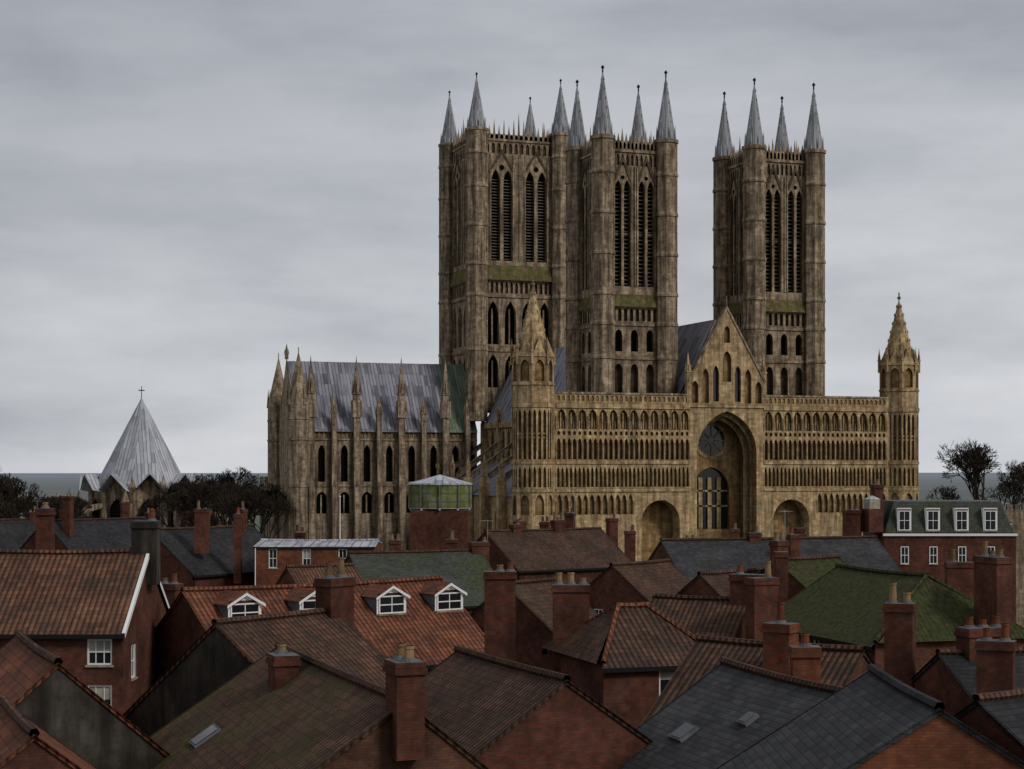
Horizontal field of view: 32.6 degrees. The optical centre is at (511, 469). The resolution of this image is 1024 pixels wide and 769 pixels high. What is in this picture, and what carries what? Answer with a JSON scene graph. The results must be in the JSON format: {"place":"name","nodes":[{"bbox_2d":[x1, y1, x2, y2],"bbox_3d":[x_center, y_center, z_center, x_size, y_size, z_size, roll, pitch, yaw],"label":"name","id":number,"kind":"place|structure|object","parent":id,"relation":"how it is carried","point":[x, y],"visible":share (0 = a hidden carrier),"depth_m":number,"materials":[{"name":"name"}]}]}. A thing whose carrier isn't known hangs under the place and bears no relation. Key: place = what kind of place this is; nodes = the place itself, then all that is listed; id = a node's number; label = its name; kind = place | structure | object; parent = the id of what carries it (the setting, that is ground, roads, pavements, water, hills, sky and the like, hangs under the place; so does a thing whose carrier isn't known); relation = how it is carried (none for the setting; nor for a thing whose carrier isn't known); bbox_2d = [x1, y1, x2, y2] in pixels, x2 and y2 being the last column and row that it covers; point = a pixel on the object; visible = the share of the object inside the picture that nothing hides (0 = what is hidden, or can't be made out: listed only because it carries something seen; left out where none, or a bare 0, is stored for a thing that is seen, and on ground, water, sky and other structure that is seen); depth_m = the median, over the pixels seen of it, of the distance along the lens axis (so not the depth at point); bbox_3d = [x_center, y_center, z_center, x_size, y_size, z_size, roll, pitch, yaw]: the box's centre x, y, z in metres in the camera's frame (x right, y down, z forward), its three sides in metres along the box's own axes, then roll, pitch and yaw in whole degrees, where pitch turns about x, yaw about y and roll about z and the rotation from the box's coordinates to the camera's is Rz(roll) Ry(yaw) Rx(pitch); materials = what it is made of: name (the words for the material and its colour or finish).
{"place":"outdoors","nodes":[
{"label":"outdoors","id":0,"kind":"place"},
{"bbox_2d":[0,506,35,548],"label":"house","id":1,"kind":"structure","parent":0,"point":[16,533],"depth_m":203.22,"materials":[{"name":"tile"}]},
{"bbox_2d":[0,502,169,714],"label":"house","id":2,"kind":"structure","parent":0,"point":[91,619],"depth_m":72.69,"materials":[{"name":"red brick"}]},
{"bbox_2d":[129,501,265,586],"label":"house","id":3,"kind":"structure","parent":0,"point":[188,565],"depth_m":151.08,"materials":[{"name":"tile"}]},
{"bbox_2d":[123,557,387,735],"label":"house","id":4,"kind":"structure","parent":0,"point":[219,652],"depth_m":59.66,"materials":[{"name":"brown tile"}]},
{"bbox_2d":[149,641,488,768],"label":"house","id":5,"kind":"structure","parent":0,"point":[282,705],"depth_m":46.01,"materials":[{"name":"brown tile"}]},
{"bbox_2d":[438,72,569,420],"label":"cathedral tower","id":6,"kind":"structure","parent":0,"point":[502,219],"depth_m":317.62,"materials":[{"name":"beige stone"}]},
{"bbox_2d":[0,473,1023,531],"bbox_3d":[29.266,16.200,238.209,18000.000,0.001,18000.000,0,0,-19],"label":"ground","id":7,"kind":"structure","parent":0,"point":[50,484],"depth_m":2100.09,"materials":[{"name":"grey plant"}]},
{"bbox_2d":[0,468,94,518],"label":"trees","id":8,"kind":"object","parent":7,"relation":"on","point":[12,505],"visible":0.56,"depth_m":250.19,"materials":[{"name":"black plant"}]},
{"bbox_2d":[0,696,96,768],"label":"house","id":9,"kind":"structure","parent":7,"relation":"on","point":[26,743],"depth_m":42.35,"materials":[{"name":"red brick"}]},
{"bbox_2d":[0,629,169,768],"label":"house","id":10,"kind":"structure","parent":7,"relation":"on","point":[46,690],"depth_m":50.45,"materials":[{"name":"grey concrete"}]},
{"bbox_2d":[20,508,155,549],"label":"house","id":11,"kind":"structure","parent":7,"relation":"on","point":[100,533],"depth_m":187.64,"materials":[{"name":"tile"}]},
{"bbox_2d":[56,386,226,526],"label":"chapter house","id":12,"kind":"structure","parent":7,"relation":"on","point":[141,464],"depth_m":341.02,"materials":[{"name":"grey lead"},{"name":"tan stone"}]},
{"bbox_2d":[135,466,296,538],"bbox_3d":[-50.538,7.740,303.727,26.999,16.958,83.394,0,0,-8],"label":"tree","id":13,"kind":"object","parent":7,"relation":"on","point":[224,494],"depth_m":288.58,"materials":[{"name":"black plant"}]},
{"bbox_2d":[253,539,382,584],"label":"red house","id":14,"kind":"structure","parent":7,"relation":"on","point":[273,558],"depth_m":145.50,"materials":[{"name":"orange brick"}]},
{"bbox_2d":[339,496,340,538],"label":"flag pole","id":15,"kind":"object","parent":14,"relation":"on","point":[339,529],"visible":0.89,"depth_m":149.99,"materials":[{"name":"white metal"}]},
{"bbox_2d":[275,563,362,584],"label":"roof","id":16,"kind":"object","parent":7,"relation":"on","point":[299,574],"visible":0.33,"depth_m":115.37,"materials":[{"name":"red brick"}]},
{"bbox_2d":[156,575,483,679],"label":"house with dormers","id":17,"kind":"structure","parent":7,"relation":"on","point":[430,619],"depth_m":78.00,"materials":[{"name":"red tile"}]},
{"bbox_2d":[260,344,477,550],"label":"cathedral transept","id":18,"kind":"structure","parent":7,"relation":"on","point":[367,442],"depth_m":309.09,"materials":[{"name":"beige stone"}]},
{"bbox_2d":[344,520,492,613],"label":"roof","id":19,"kind":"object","parent":7,"relation":"on","point":[464,569],"visible":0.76,"depth_m":131.08,"materials":[{"name":"tile"}]},
{"bbox_2d":[407,475,472,549],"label":"water tank","id":20,"kind":"object","parent":7,"relation":"on","point":[439,505],"visible":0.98,"depth_m":169.24,"materials":[{"name":"brick"}]},
{"bbox_2d":[435,319,715,541],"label":"cathedral nave","id":21,"kind":"structure","parent":7,"relation":"on","point":[489,476],"depth_m":290.56,"materials":[{"name":"brown stone"}]},
{"bbox_2d":[541,602,695,728],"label":"house","id":22,"kind":"structure","parent":7,"relation":"on","point":[623,661],"depth_m":68.37,"materials":[{"name":"red brick"}]},
{"bbox_2d":[589,559,689,613],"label":"house","id":23,"kind":"structure","parent":7,"relation":"on","point":[612,584],"depth_m":105.50,"materials":[{"name":"brown tile"}]},
{"bbox_2d":[650,565,764,638],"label":"roof","id":24,"kind":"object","parent":7,"relation":"on","point":[718,616],"visible":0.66,"depth_m":78.01,"materials":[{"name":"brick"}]},
{"bbox_2d":[510,278,920,560],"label":"cathedral west front","id":25,"kind":"structure","parent":7,"relation":"on","point":[721,445],"depth_m":238.44,"materials":[{"name":"stone"}]},
{"bbox_2d":[617,657,844,768],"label":"house","id":26,"kind":"structure","parent":7,"relation":"on","point":[724,710],"depth_m":51.13,"materials":[{"name":"grey tile"}]},
{"bbox_2d":[640,601,874,724],"bbox_3d":[9.155,10.319,60.126,6.480,11.761,8.600,0,0,37],"label":"roof","id":27,"kind":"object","parent":7,"relation":"on","point":[843,665],"visible":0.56,"depth_m":58.92,"materials":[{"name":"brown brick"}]},
{"bbox_2d":[648,506,900,580],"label":"house roofs","id":28,"kind":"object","parent":7,"relation":"on","point":[689,558],"visible":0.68,"depth_m":130.99,"materials":[{"name":"grey tile"}]},
{"bbox_2d":[757,511,846,599],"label":"house","id":29,"kind":"structure","parent":7,"relation":"on","point":[804,572],"depth_m":100.08,"materials":[{"name":"green tile"}]},
{"bbox_2d":[715,664,1023,768],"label":"house","id":30,"kind":"structure","parent":7,"relation":"on","point":[874,716],"depth_m":41.99,"materials":[{"name":"grey tile"}]},
{"bbox_2d":[784,541,1023,672],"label":"mossy house","id":31,"kind":"structure","parent":7,"relation":"on","point":[840,604],"depth_m":84.97,"materials":[{"name":"green tile"}]},
{"bbox_2d":[863,479,1017,622],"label":"mansard-roofed building","id":32,"kind":"structure","parent":7,"relation":"on","point":[925,536],"depth_m":150.07,"materials":[{"name":"red brick"}]},
{"bbox_2d":[861,495,882,531],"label":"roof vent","id":33,"kind":"object","parent":32,"relation":"attached to","point":[872,516],"visible":1,"depth_m":149.44,"materials":[{"name":"red brick"}]},
{"bbox_2d":[911,615,1023,715],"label":"house","id":34,"kind":"structure","parent":7,"relation":"on","point":[947,677],"depth_m":59.97,"materials":[{"name":"red brick"}]},
{"bbox_2d":[62,492,1017,693],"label":"chimney stacks","id":35,"kind":"object","parent":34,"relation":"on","point":[995,658],"visible":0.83,"depth_m":71.67,"materials":[{"name":"brick"}]},
{"bbox_2d":[925,438,1023,508],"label":"trees","id":36,"kind":"object","parent":7,"relation":"on","point":[975,460],"visible":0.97,"depth_m":301.81,"materials":[{"name":"black plant"}]},
{"bbox_2d":[953,688,1023,761],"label":"house","id":37,"kind":"structure","parent":7,"relation":"on","point":[997,717],"depth_m":45.92,"materials":[{"name":"grey brick"}]},
{"bbox_2d":[1001,504,1023,627],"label":"house stone","id":38,"kind":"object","parent":7,"relation":"on","point":[1015,516],"visible":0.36,"depth_m":158.00,"materials":[{"name":"beige stone"}]},
{"bbox_2d":[0,0,1023,472],"label":"sky","id":39,"kind":"structure","parent":0,"point":[192,192],"materials":[{"name":"grey"}]},
{"bbox_2d":[469,576,597,668],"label":"house","id":40,"kind":"structure","parent":0,"point":[534,616],"depth_m":89.43,"materials":[{"name":"brick"}]},
{"bbox_2d":[425,645,651,768],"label":"house","id":41,"kind":"structure","parent":0,"point":[489,711],"depth_m":51.98,"materials":[{"name":"brown tile"}]},
{"bbox_2d":[475,512,630,583],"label":"dark house","id":42,"kind":"structure","parent":0,"point":[589,554],"depth_m":151.16,"materials":[{"name":"tile"}]},
{"bbox_2d":[565,65,678,392],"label":"cathedral tower","id":43,"kind":"structure","parent":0,"point":[621,267],"depth_m":239.69,"materials":[{"name":"beige stone"}]},
{"bbox_2d":[677,567,762,595],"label":"house","id":44,"kind":"structure","parent":0,"point":[709,583],"depth_m":98.20,"materials":[{"name":"brown tile"}]},
{"bbox_2d":[712,78,825,395],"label":"cathedral tower","id":45,"kind":"structure","parent":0,"point":[769,261],"depth_m":247.38,"materials":[{"name":"beige stone"}]}
]}

